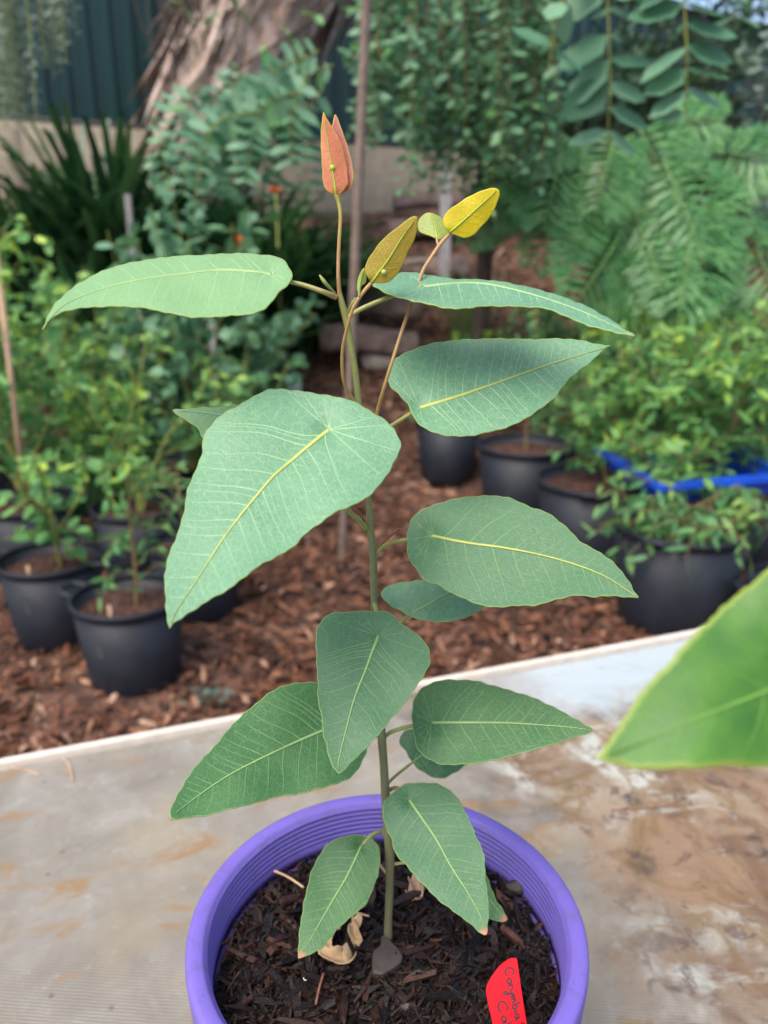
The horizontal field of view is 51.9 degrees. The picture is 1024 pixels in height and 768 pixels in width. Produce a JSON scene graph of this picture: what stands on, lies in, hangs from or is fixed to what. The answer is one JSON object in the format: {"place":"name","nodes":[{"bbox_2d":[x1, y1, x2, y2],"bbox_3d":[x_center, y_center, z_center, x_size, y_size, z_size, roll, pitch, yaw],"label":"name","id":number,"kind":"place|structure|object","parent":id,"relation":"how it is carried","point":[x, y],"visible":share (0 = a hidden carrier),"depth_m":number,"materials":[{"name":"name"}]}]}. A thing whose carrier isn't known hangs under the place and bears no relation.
{"place":"outdoors","nodes":[
{"label":"outdoors","id":0,"kind":"place"},
{"bbox_2d":[143,83,218,189],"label":"arching branch","id":1,"kind":"object","parent":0,"point":[181,92],"visible":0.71,"depth_m":3.96,"materials":[{"name":"green plant"}]},
{"bbox_2d":[168,85,270,198],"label":"arching branch","id":2,"kind":"object","parent":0,"point":[209,141],"visible":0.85,"depth_m":3.59,"materials":[{"name":"green plant"}]},
{"bbox_2d":[177,346,308,460],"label":"potted shrub","id":3,"kind":"object","parent":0,"point":[250,381],"visible":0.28,"depth_m":3.44,"materials":[{"name":"green plant"}]},
{"bbox_2d":[209,70,309,202],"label":"arching branch","id":4,"kind":"object","parent":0,"point":[275,113],"visible":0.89,"depth_m":3.58,"materials":[{"name":"green plant"}]},
{"bbox_2d":[227,0,341,79],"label":"overhead branch","id":5,"kind":"object","parent":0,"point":[265,55],"visible":1,"depth_m":3.16,"materials":[{"name":"green plant"}]},
{"bbox_2d":[237,37,333,145],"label":"arching branch","id":6,"kind":"object","parent":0,"point":[277,71],"visible":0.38,"depth_m":3.84,"materials":[{"name":"green plant"}]},
{"bbox_2d":[253,72,330,189],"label":"arching branch","id":7,"kind":"object","parent":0,"point":[293,147],"visible":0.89,"depth_m":3.59,"materials":[{"name":"green plant"}]},
{"bbox_2d":[0,202,767,757],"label":"ground","id":8,"kind":"structure","parent":0,"point":[384,486],"depth_m":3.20,"materials":[{"name":"wood"}]},
{"bbox_2d":[0,450,13,491],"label":"nursery pot","id":9,"kind":"object","parent":8,"relation":"on","point":[5,478],"visible":0.16,"depth_m":4.01,"materials":[{"name":"black plastic"}]},
{"bbox_2d":[0,214,52,459],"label":"potted shrub","id":10,"kind":"object","parent":9,"relation":"on","point":[10,245],"visible":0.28,"depth_m":3.86,"materials":[{"name":"green plant"}]},
{"bbox_2d":[0,127,28,221],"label":"wall pier","id":11,"kind":"structure","parent":8,"relation":"on","point":[12,137],"depth_m":6.22,"materials":[{"name":"stone"}]},
{"bbox_2d":[0,256,50,326],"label":"wall foot bush","id":12,"kind":"object","parent":8,"relation":"on","point":[11,283],"visible":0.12,"depth_m":6.03,"materials":[{"name":"green plant"}]},
{"bbox_2d":[0,487,74,584],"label":"nursery pot","id":13,"kind":"object","parent":8,"relation":"on","point":[11,522],"visible":0.37,"depth_m":3.21,"materials":[{"name":"black plastic"}]},
{"bbox_2d":[0,264,28,510],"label":"thin cane","id":14,"kind":"object","parent":13,"relation":"in","point":[6,340],"visible":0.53,"depth_m":2.93,"materials":[{"name":"brown wood"}]},
{"bbox_2d":[0,222,105,507],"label":"potted shrub","id":15,"kind":"object","parent":13,"relation":"on","point":[26,407],"visible":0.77,"depth_m":3.19,"materials":[{"name":"green plant"}]},
{"bbox_2d":[0,316,78,433],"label":"leafy shrub","id":16,"kind":"object","parent":8,"relation":"on","point":[31,332],"visible":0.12,"depth_m":4.75,"materials":[{"name":"green plant"}]},
{"bbox_2d":[0,0,81,130],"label":"fine leaved tree","id":17,"kind":"object","parent":8,"relation":"on","point":[6,33],"visible":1,"depth_m":4.30,"materials":[{"name":"green plant"}]},
{"bbox_2d":[0,538,119,655],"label":"nursery pot","id":18,"kind":"object","parent":8,"relation":"on","point":[41,616],"visible":0.88,"depth_m":2.67,"materials":[{"name":"black plastic"}]},
{"bbox_2d":[0,444,121,566],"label":"potted seedling","id":19,"kind":"object","parent":18,"relation":"on","point":[42,498],"visible":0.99,"depth_m":2.64,"materials":[{"name":"green plant"}]},
{"bbox_2d":[0,163,140,326],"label":"strap leaf clump","id":20,"kind":"object","parent":8,"relation":"on","point":[37,246],"visible":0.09,"depth_m":5.73,"materials":[{"name":"green plant"}]},
{"bbox_2d":[45,448,115,518],"bbox_3d":[-1.550,-0.141,4.107,0.404,0.330,0.404,0,18,0],"label":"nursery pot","id":21,"kind":"object","parent":8,"relation":"on","point":[86,514],"visible":0.06,"depth_m":3.95,"materials":[{"name":"black plastic"}]},
{"bbox_2d":[12,257,169,450],"bbox_3d":[-1.537,-0.696,3.836,0.769,1.037,0.798,4,18,12],"label":"potted shrub","id":22,"kind":"object","parent":21,"relation":"in","point":[111,336],"visible":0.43,"depth_m":3.87,"materials":[{"name":"green plant"}]},
{"bbox_2d":[16,371,172,541],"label":"leafy shrub","id":23,"kind":"object","parent":8,"relation":"on","point":[97,488],"visible":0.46,"depth_m":3.47,"materials":[{"name":"green plant"}]},
{"bbox_2d":[35,312,170,449],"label":"leafy shrub","id":24,"kind":"object","parent":8,"relation":"on","point":[96,376],"visible":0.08,"depth_m":4.48,"materials":[{"name":"green plant"}]},
{"bbox_2d":[56,572,182,697],"bbox_3d":[-0.793,0.395,2.484,0.400,0.314,0.347,-8,20,-23],"label":"nursery pot","id":25,"kind":"object","parent":8,"relation":"on","point":[130,648],"visible":0.78,"depth_m":2.38,"materials":[{"name":"black plastic"}]},
{"bbox_2d":[88,431,173,610],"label":"potted seedling","id":26,"kind":"object","parent":25,"relation":"on","point":[129,466],"visible":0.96,"depth_m":2.39,"materials":[{"name":"green plant"}]},
{"bbox_2d":[1,251,245,390],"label":"strap leaf clump","id":27,"kind":"object","parent":8,"relation":"on","point":[83,316],"visible":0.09,"depth_m":5.13,"materials":[{"name":"green plant"}]},
{"bbox_2d":[124,194,148,421],"bbox_3d":[-1.573,-1.207,5.076,0.035,1.558,0.035,0,18,0],"label":"grey post","id":28,"kind":"object","parent":8,"relation":"on","point":[128,205],"visible":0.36,"depth_m":4.87,"materials":[{"name":"wood"}]},
{"bbox_2d":[89,491,184,575],"bbox_3d":[-1.020,0.120,3.320,0.384,0.320,0.384,0,18,0],"label":"nursery pot","id":29,"kind":"object","parent":8,"relation":"on","point":[107,524],"visible":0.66,"depth_m":3.18,"materials":[{"name":"black plastic"}]},
{"bbox_2d":[3,328,245,512],"bbox_3d":[-1.043,-0.342,3.201,0.776,0.776,0.611,-14,23,-38],"label":"potted shrub","id":30,"kind":"object","parent":29,"relation":"in","point":[96,411],"visible":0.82,"depth_m":3.19,"materials":[{"name":"green plant"}]},
{"bbox_2d":[81,307,225,455],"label":"leafy shrub","id":31,"kind":"object","parent":8,"relation":"on","point":[155,401],"visible":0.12,"depth_m":4.55,"materials":[{"name":"green plant"}]},
{"bbox_2d":[139,454,199,509],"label":"nursery pot","id":32,"kind":"object","parent":8,"relation":"on","point":[188,475],"visible":0.3,"depth_m":3.81,"materials":[{"name":"black plastic"}]},
{"bbox_2d":[95,165,281,469],"bbox_3d":[-0.857,-0.846,3.706,0.693,1.421,0.788,13,22,35],"label":"potted shrub","id":33,"kind":"object","parent":32,"relation":"in","point":[170,377],"visible":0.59,"depth_m":3.56,"materials":[{"name":"green plant"}]},
{"bbox_2d":[0,101,345,308],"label":"strap leaf clump","id":34,"kind":"object","parent":8,"relation":"on","point":[73,172],"visible":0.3,"depth_m":5.49,"materials":[{"name":"green plant"}]},
{"bbox_2d":[7,155,351,315],"bbox_3d":[-1.668,-2.139,6.241,2.774,1.392,2.766,16,24,40],"label":"strap leaf clump","id":35,"kind":"object","parent":8,"relation":"on","point":[149,194],"visible":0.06,"depth_m":5.55,"materials":[{"name":"green plant"}]},
{"bbox_2d":[146,527,237,624],"bbox_3d":[-0.700,0.247,2.961,0.347,0.300,0.347,0,18,0],"label":"nursery pot","id":36,"kind":"object","parent":8,"relation":"on","point":[219,608],"visible":0.16,"depth_m":2.88,"materials":[{"name":"black plastic"}]},
{"bbox_2d":[137,461,187,535],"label":"potted seedling","id":37,"kind":"object","parent":36,"relation":"in","point":[170,485],"visible":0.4,"depth_m":2.87,"materials":[{"name":"green plant"}]},
{"bbox_2d":[178,681,236,712],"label":"weed","id":38,"kind":"object","parent":8,"relation":"on","point":[205,692],"visible":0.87,"depth_m":2.37,"materials":[{"name":"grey plant"}]},
{"bbox_2d":[208,318,218,389],"bbox_3d":[-0.979,-0.691,4.612,0.035,1.103,0.035,0,18,0],"label":"grey post","id":39,"kind":"object","parent":8,"relation":"on","point":[212,343],"depth_m":4.50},
{"bbox_2d":[93,303,338,405],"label":"strap leaf clump","id":40,"kind":"object","parent":8,"relation":"on","point":[235,352],"visible":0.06,"depth_m":5.19,"materials":[{"name":"green plant"}]},
{"bbox_2d":[112,0,356,222],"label":"paperbark tree","id":41,"kind":"object","parent":8,"relation":"on","point":[243,40],"visible":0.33,"depth_m":5.91,"materials":[{"name":"plant"}]},
{"bbox_2d":[133,0,231,93],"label":"hanging bark strips","id":42,"kind":"object","parent":41,"relation":"hanging from","point":[165,14],"visible":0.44,"depth_m":5.82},
{"bbox_2d":[53,182,427,323],"bbox_3d":[-1.065,-1.907,6.081,2.537,1.238,2.606,7,19,20],"label":"strap leaf clump","id":43,"kind":"object","parent":8,"relation":"on","point":[282,248],"visible":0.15,"depth_m":5.55,"materials":[{"name":"green plant"}]},
{"bbox_2d":[269,186,283,377],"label":"orange flower","id":44,"kind":"object","parent":8,"relation":"on","point":[273,189],"visible":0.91,"depth_m":5.25,"materials":[{"name":"green plant"}]},
{"bbox_2d":[214,215,424,356],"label":"strap leaf clump","id":45,"kind":"object","parent":8,"relation":"on","point":[309,345],"visible":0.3,"depth_m":5.67,"materials":[{"name":"green plant"}]},
{"bbox_2d":[338,0,371,559],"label":"garden stake","id":46,"kind":"object","parent":8,"relation":"on","point":[364,45],"visible":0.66,"depth_m":2.92,"materials":[{"name":"brown wood"}]},
{"bbox_2d":[318,323,418,357],"bbox_3d":[-0.117,-1.260,5.849,0.738,0.286,0.229,-2,18,-8],"label":"stone step","id":47,"kind":"object","parent":8,"relation":"on","point":[376,340],"visible":0.77,"depth_m":5.77,"materials":[{"name":"stone"}]},
{"bbox_2d":[359,353,391,370],"bbox_3d":[-0.025,-1.147,5.937,0.320,0.192,0.205,0,18,0],"label":"pale rock","id":48,"kind":"object","parent":8,"relation":"on","point":[376,362],"visible":0.4,"depth_m":5.86,"materials":[{"name":"stone"}]},
{"bbox_2d":[333,295,419,321],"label":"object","id":49,"kind":"object","parent":8,"relation":"on","point":[394,309],"visible":0.32,"depth_m":6.12,"materials":[{"name":"stone"}]},
{"bbox_2d":[0,629,767,1023],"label":"potting table","id":50,"kind":"object","parent":8,"relation":"on","point":[108,867],"visible":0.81,"depth_m":0.72,"materials":[{"name":"concrete"}]},
{"bbox_2d":[185,794,588,1023],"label":"purple pot","id":51,"kind":"object","parent":50,"relation":"on","point":[243,873],"visible":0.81,"depth_m":0.45,"materials":[{"name":"plastic"}]},
{"bbox_2d":[213,839,560,1023],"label":"bark potting mix","id":52,"kind":"object","parent":51,"relation":"in","point":[457,959],"visible":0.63,"depth_m":0.41,"materials":[{"name":"soil"}]},
{"bbox_2d":[42,112,637,957],"bbox_3d":[-0.008,0.047,0.343,0.230,0.407,0.127,-7,19,-19],"label":"broad leaf seedling","id":53,"kind":"object","parent":52,"relation":"on","point":[278,472],"visible":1,"depth_m":0.33,"materials":[{"name":"plant"}]},
{"bbox_2d":[318,914,362,963],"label":"curled dry leaf","id":54,"kind":"object","parent":52,"relation":"on","point":[337,954],"visible":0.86,"depth_m":0.41,"materials":[{"name":"plant"}]},
{"bbox_2d":[372,936,402,978],"bbox_3d":[0.002,0.231,0.410,0.016,0.005,0.022,0,18,0],"label":"bark flake","id":55,"kind":"object","parent":52,"relation":"on","point":[386,960],"visible":1,"depth_m":0.41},
{"bbox_2d":[405,874,425,902],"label":"dried leaf","id":56,"kind":"object","parent":52,"relation":"on","point":[415,884],"visible":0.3,"depth_m":0.45,"materials":[{"name":"plant"}]},
{"bbox_2d":[486,958,526,1023],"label":"plant label","id":57,"kind":"object","parent":52,"relation":"on","point":[504,997],"visible":1,"depth_m":0.38,"materials":[{"name":"red plastic"}]},
{"bbox_2d":[505,880,523,895],"bbox_3d":[0.078,0.220,0.462,0.012,0.009,0.011,-15,23,-39],"label":"bark lump","id":58,"kind":"object","parent":52,"relation":"on","point":[514,887],"visible":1,"depth_m":0.46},
{"bbox_2d":[0,120,767,225],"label":"limestone wall","id":59,"kind":"structure","parent":8,"relation":"on","point":[382,169],"depth_m":8.05,"materials":[{"name":"stone"}]},
{"bbox_2d":[172,0,251,27],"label":"overhead branch","id":60,"kind":"object","parent":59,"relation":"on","point":[209,19],"visible":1,"depth_m":2.80,"materials":[{"name":"green plant"}]},
{"bbox_2d":[192,69,254,186],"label":"arching branch","id":61,"kind":"object","parent":59,"relation":"on","point":[244,83],"visible":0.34,"depth_m":3.90,"materials":[{"name":"green plant"}]},
{"bbox_2d":[0,0,767,173],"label":"sheet fence","id":62,"kind":"object","parent":59,"relation":"on","point":[106,69],"visible":0.17,"depth_m":6.89,"materials":[{"name":"green metal"}]},
{"bbox_2d":[359,255,469,278],"bbox_3d":[0.224,-2.139,6.926,1.048,0.252,0.226,-2,18,-5],"label":"log","id":63,"kind":"object","parent":8,"relation":"on","point":[462,260],"visible":0.23,"depth_m":6.87,"materials":[{"name":"wood"}]},
{"bbox_2d":[387,216,501,238],"bbox_3d":[0.573,-2.693,7.487,1.084,0.220,0.208,-2,18,-6],"label":"log","id":64,"kind":"object","parent":8,"relation":"on","point":[393,224],"visible":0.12,"depth_m":7.39,"materials":[{"name":"wood"}]},
{"bbox_2d":[438,161,451,277],"bbox_3d":[0.509,-2.298,6.614,0.090,1.172,0.090,0,18,0],"label":"grey post","id":65,"kind":"object","parent":8,"relation":"on","point":[445,207],"visible":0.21,"depth_m":6.57,"materials":[{"name":"wood"}]},
{"bbox_2d":[415,420,478,486],"bbox_3d":[0.370,-0.362,4.561,0.384,0.370,0.384,0,18,0],"label":"nursery pot","id":66,"kind":"object","parent":8,"relation":"on","point":[445,461],"visible":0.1,"depth_m":4.44,"materials":[{"name":"black plastic"}]},
{"bbox_2d":[392,191,503,211],"bbox_3d":[0.673,-3.102,7.875,1.180,0.199,0.179,-2,18,-5],"label":"log","id":67,"kind":"object","parent":8,"relation":"on","point":[421,200],"visible":0.52,"depth_m":7.79,"materials":[{"name":"wood"}]},
{"bbox_2d":[338,0,574,338],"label":"weeping tree","id":68,"kind":"object","parent":8,"relation":"on","point":[519,65],"visible":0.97,"depth_m":3.92,"materials":[{"name":"green plant"}]},
{"bbox_2d":[406,255,549,340],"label":"grass clump","id":69,"kind":"object","parent":8,"relation":"on","point":[466,324],"visible":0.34,"depth_m":6.09,"materials":[{"name":"plant"}]},
{"bbox_2d":[447,325,545,340],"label":"shrub","id":70,"kind":"object","parent":8,"relation":"on","point":[456,334],"visible":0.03,"depth_m":5.50,"materials":[{"name":"green plant"}]},
{"bbox_2d":[476,433,577,508],"bbox_3d":[0.727,-0.171,4.098,0.504,0.392,0.504,8,20,24],"label":"nursery pot","id":71,"kind":"object","parent":8,"relation":"on","point":[510,467],"visible":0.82,"depth_m":3.93,"materials":[{"name":"black plastic"}]},
{"bbox_2d":[523,308,546,452],"bbox_3d":[0.732,-0.655,3.941,0.130,0.752,0.146,9,20,25],"label":"thin sapling","id":72,"kind":"object","parent":71,"relation":"on","point":[534,320],"visible":0.45,"depth_m":3.85,"materials":[{"name":"green plant"}]},
{"bbox_2d":[511,0,582,72],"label":"hanging branch","id":73,"kind":"object","parent":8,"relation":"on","point":[560,13],"visible":1,"depth_m":2.03,"materials":[{"name":"green plant"}]},
{"bbox_2d":[467,75,637,220],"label":"background bush","id":74,"kind":"object","parent":8,"relation":"on","point":[569,130],"visible":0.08,"depth_m":7.39,"materials":[{"name":"green plant"}]},
{"bbox_2d":[489,299,627,338],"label":"grass clump","id":75,"kind":"object","parent":8,"relation":"on","point":[564,324],"visible":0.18,"depth_m":5.68,"materials":[{"name":"plant"}]},
{"bbox_2d":[501,333,644,462],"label":"potted shrub","id":76,"kind":"object","parent":8,"relation":"on","point":[547,420],"visible":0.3,"depth_m":4.45,"materials":[{"name":"green plant"}]},
{"bbox_2d":[502,305,646,349],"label":"shrub","id":77,"kind":"object","parent":8,"relation":"on","point":[549,330],"visible":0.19,"depth_m":5.65,"materials":[{"name":"green plant"}]},
{"bbox_2d":[455,129,708,432],"bbox_3d":[1.121,-1.269,4.558,1.396,1.840,0.966,0,18,0],"label":"lobed leaf plant","id":78,"kind":"object","parent":8,"relation":"on","point":[594,214],"visible":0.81,"depth_m":4.41,"materials":[{"name":"green plant"}]},
{"bbox_2d":[536,463,651,564],"bbox_3d":[0.925,0.035,3.465,0.525,0.392,0.546,0,18,0],"label":"nursery pot","id":79,"kind":"object","parent":8,"relation":"on","point":[569,500],"visible":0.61,"depth_m":3.29,"materials":[{"name":"black plastic"}]},
{"bbox_2d":[543,320,679,484],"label":"potted shrub","id":80,"kind":"object","parent":79,"relation":"in","point":[627,408],"visible":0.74,"depth_m":3.33,"materials":[{"name":"green plant"}]},
{"bbox_2d":[593,440,767,502],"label":"blue tray","id":81,"kind":"object","parent":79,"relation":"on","point":[746,477],"visible":0.44,"depth_m":3.02,"materials":[{"name":"plastic"}]},
{"bbox_2d":[585,312,767,477],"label":"potted shrub","id":82,"kind":"object","parent":81,"relation":"in","point":[703,412],"visible":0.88,"depth_m":3.08,"materials":[{"name":"green plant"}]},
{"bbox_2d":[600,420,757,496],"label":"potted shrub","id":83,"kind":"object","parent":81,"relation":"on","point":[673,465],"visible":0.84,"depth_m":3.02,"materials":[{"name":"green plant"}]},
{"bbox_2d":[557,0,653,154],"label":"hanging branch","id":84,"kind":"object","parent":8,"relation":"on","point":[587,94],"visible":0.96,"depth_m":2.17,"materials":[{"name":"green plant"}]},
{"bbox_2d":[538,190,767,348],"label":"background bush","id":85,"kind":"object","parent":8,"relation":"on","point":[582,285],"visible":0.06,"depth_m":6.07,"materials":[{"name":"green plant"}]},
{"bbox_2d":[598,282,715,348],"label":"shrub","id":86,"kind":"object","parent":8,"relation":"on","point":[645,315],"visible":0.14,"depth_m":5.74,"materials":[{"name":"green plant"}]},
{"bbox_2d":[577,315,746,449],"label":"potted shrub","id":87,"kind":"object","parent":8,"relation":"on","point":[635,360],"visible":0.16,"depth_m":4.18,"materials":[{"name":"green plant"}]},
{"bbox_2d":[560,28,764,233],"bbox_3d":[2.646,-3.498,7.505,1.917,1.803,1.912,-16,24,-40],"label":"background bush","id":88,"kind":"object","parent":8,"relation":"on","point":[725,71],"visible":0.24,"depth_m":7.18,"materials":[{"name":"green plant"}]},
{"bbox_2d":[563,0,767,203],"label":"background bush","id":89,"kind":"object","parent":8,"relation":"on","point":[667,25],"visible":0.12,"depth_m":8.03,"materials":[{"name":"green plant"}]},
{"bbox_2d":[627,0,737,122],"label":"hanging branch","id":90,"kind":"object","parent":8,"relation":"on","point":[663,81],"visible":1,"depth_m":2.09,"materials":[{"name":"green plant"}]},
{"bbox_2d":[598,91,767,358],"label":"lobed leaf plant","id":91,"kind":"object","parent":8,"relation":"on","point":[727,237],"visible":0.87,"depth_m":4.55,"materials":[{"name":"green plant"}]},
{"bbox_2d":[612,503,755,635],"bbox_3d":[1.070,0.220,2.889,0.485,0.396,0.485,0,18,0],"label":"nursery pot","id":92,"kind":"object","parent":8,"relation":"on","point":[672,598],"visible":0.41,"depth_m":2.71,"materials":[{"name":"black plastic"}]},
{"bbox_2d":[581,462,767,580],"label":"potted shrub","id":93,"kind":"object","parent":92,"relation":"in","point":[670,517],"visible":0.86,"depth_m":2.74,"materials":[{"name":"green plant"}]},
{"bbox_2d":[640,301,767,383],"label":"shrub","id":94,"kind":"object","parent":8,"relation":"on","point":[753,340],"visible":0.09,"depth_m":5.36,"materials":[{"name":"green plant"}]},
{"bbox_2d":[707,31,767,255],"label":"background bush","id":95,"kind":"object","parent":8,"relation":"on","point":[758,87],"visible":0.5,"depth_m":6.95,"materials":[{"name":"green plant"}]},
{"bbox_2d":[715,0,760,27],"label":"hanging branch","id":96,"kind":"object","parent":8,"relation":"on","point":[746,5],"visible":0.95,"depth_m":2.27,"materials":[{"name":"green plant"}]},
{"bbox_2d":[713,493,767,573],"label":"nursery pot","id":97,"kind":"object","parent":8,"relation":"on","point":[758,554],"visible":0.03,"depth_m":3.27,"materials":[{"name":"black plastic"}]},
{"bbox_2d":[655,311,767,470],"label":"potted shrub","id":98,"kind":"object","parent":97,"relation":"in","point":[691,354],"visible":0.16,"depth_m":3.34,"materials":[{"name":"green plant"}]},
{"bbox_2d":[723,7,767,208],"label":"background bush","id":99,"kind":"object","parent":8,"relation":"on","point":[759,38],"visible":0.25,"depth_m":8.39,"materials":[{"name":"green plant"}]},
{"bbox_2d":[735,422,762,464],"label":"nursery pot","id":100,"kind":"object","parent":8,"relation":"on","point":[758,425],"depth_m":4.52,"materials":[{"name":"black plastic"}]},
{"bbox_2d":[696,298,767,419],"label":"potted shrub","id":101,"kind":"object","parent":100,"relation":"on","point":[761,304],"visible":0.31,"depth_m":4.23,"materials":[{"name":"green plant"}]},
{"bbox_2d":[732,563,767,590],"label":"nursery pot","id":102,"kind":"object","parent":8,"relation":"on","point":[758,570],"visible":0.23,"depth_m":2.76,"materials":[{"name":"black plastic"}]},
{"bbox_2d":[596,569,767,769],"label":"neighbour seedling","id":103,"kind":"object","parent":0,"point":[701,700],"visible":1,"depth_m":0.17,"materials":[{"name":"green plant"}]},
{"bbox_2d":[678,0,767,23],"label":"sky","id":104,"kind":"structure","parent":0,"point":[704,3],"materials":[{"name":"white"}]},
{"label":"nursery pot","id":105,"kind":"object","parent":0,"visible":0},
{"bbox_2d":[213,292,326,397],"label":"potted shrub","id":106,"kind":"object","parent":105,"relation":"in","point":[264,361],"visible":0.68,"depth_m":4.46,"materials":[{"name":"green plant"}]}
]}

